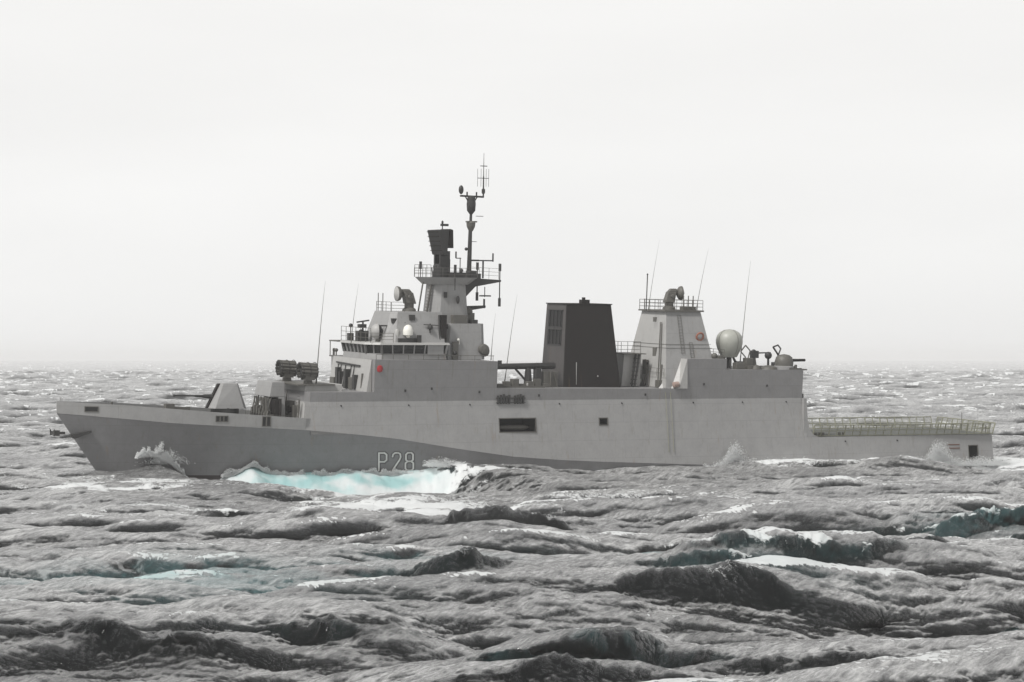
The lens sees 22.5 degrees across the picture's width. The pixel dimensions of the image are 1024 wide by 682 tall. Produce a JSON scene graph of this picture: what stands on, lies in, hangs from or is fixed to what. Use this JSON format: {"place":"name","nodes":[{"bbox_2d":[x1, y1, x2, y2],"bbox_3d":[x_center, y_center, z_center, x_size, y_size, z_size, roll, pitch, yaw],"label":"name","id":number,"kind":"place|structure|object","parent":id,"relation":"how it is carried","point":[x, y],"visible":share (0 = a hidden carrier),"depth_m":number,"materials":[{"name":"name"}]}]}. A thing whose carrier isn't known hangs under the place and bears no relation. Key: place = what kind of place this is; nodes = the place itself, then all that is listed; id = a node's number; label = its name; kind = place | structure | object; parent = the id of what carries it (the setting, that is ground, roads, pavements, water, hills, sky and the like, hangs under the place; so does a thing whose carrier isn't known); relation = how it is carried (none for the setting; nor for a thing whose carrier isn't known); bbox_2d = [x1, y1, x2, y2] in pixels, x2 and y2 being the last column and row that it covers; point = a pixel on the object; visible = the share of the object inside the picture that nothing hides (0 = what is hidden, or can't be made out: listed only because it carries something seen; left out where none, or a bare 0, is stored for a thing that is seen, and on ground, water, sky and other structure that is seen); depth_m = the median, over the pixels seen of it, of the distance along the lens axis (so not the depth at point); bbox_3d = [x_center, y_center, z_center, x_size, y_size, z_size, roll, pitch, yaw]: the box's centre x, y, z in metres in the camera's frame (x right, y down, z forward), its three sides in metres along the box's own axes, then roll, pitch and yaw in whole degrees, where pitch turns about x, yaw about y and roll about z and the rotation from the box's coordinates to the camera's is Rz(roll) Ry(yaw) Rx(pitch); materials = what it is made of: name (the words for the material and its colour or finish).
{"place":"outdoors","nodes":[
{"label":"outdoors","id":0,"kind":"place"},
{"bbox_2d":[0,360,1023,681],"bbox_3d":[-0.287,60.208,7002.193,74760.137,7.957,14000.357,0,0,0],"label":"water","id":1,"kind":"structure","parent":0,"point":[898,568],"depth_m":139.88,"materials":[{"name":"grey liquid"}]},
{"bbox_2d":[135,441,187,476],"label":"bow spray","id":2,"kind":"object","parent":1,"relation":"on","point":[157,453],"visible":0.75,"depth_m":257.47,"materials":[{"name":"white liquid"}]},
{"bbox_2d":[140,449,189,465],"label":"bow spray","id":3,"kind":"object","parent":1,"relation":"on","point":[157,461],"visible":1,"depth_m":257.97,"materials":[{"name":"white liquid"}]},
{"bbox_2d":[221,461,434,477],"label":"bow wave spray","id":4,"kind":"object","parent":1,"relation":"on","point":[227,473],"visible":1,"depth_m":261.94,"materials":[{"name":"white liquid"}]},
{"bbox_2d":[422,458,465,467],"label":"side spray","id":5,"kind":"object","parent":1,"relation":"on","point":[429,464],"visible":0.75,"depth_m":265.14,"materials":[{"name":"white liquid"}]},
{"bbox_2d":[50,164,995,479],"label":"warship","id":6,"kind":"object","parent":1,"relation":"on","point":[408,388],"visible":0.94,"depth_m":271.76,"materials":[{"name":"grey paint"}]},
{"bbox_2d":[343,343,445,353],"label":"bridge windows","id":7,"kind":"structure","parent":6,"relation":"in","point":[387,349],"depth_m":266.51,"materials":[{"name":"black glass"}]},
{"bbox_2d":[452,342,458,358],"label":"weather door","id":8,"kind":"structure","parent":6,"relation":"in","point":[455,345],"depth_m":270.51,"materials":[{"name":"grey metal"}]},
{"bbox_2d":[968,445,978,458],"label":"stern door","id":9,"kind":"structure","parent":6,"relation":"in","point":[972,449],"depth_m":296.08,"materials":[{"name":"black metal"}]},
{"bbox_2d":[718,439,749,465],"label":"side spray","id":10,"kind":"object","parent":1,"relation":"on","point":[733,456],"visible":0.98,"depth_m":280.41,"materials":[{"name":"white liquid"}]},
{"bbox_2d":[703,456,806,466],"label":"side spray","id":11,"kind":"object","parent":1,"relation":"on","point":[717,463],"visible":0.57,"depth_m":280.09,"materials":[{"name":"white liquid"}]},
{"bbox_2d":[924,439,954,462],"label":"stern spray","id":12,"kind":"object","parent":1,"relation":"on","point":[934,456],"visible":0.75,"depth_m":292.05,"materials":[{"name":"white liquid"}]},
{"bbox_2d":[917,455,1009,466],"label":"stern spray","id":13,"kind":"object","parent":1,"relation":"on","point":[989,462],"visible":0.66,"depth_m":294.05,"materials":[{"name":"white liquid"}]},
{"bbox_2d":[0,0,1023,360],"label":"sky","id":14,"kind":"structure","parent":0,"point":[188,180],"materials":[{"name":"white"}]}
]}

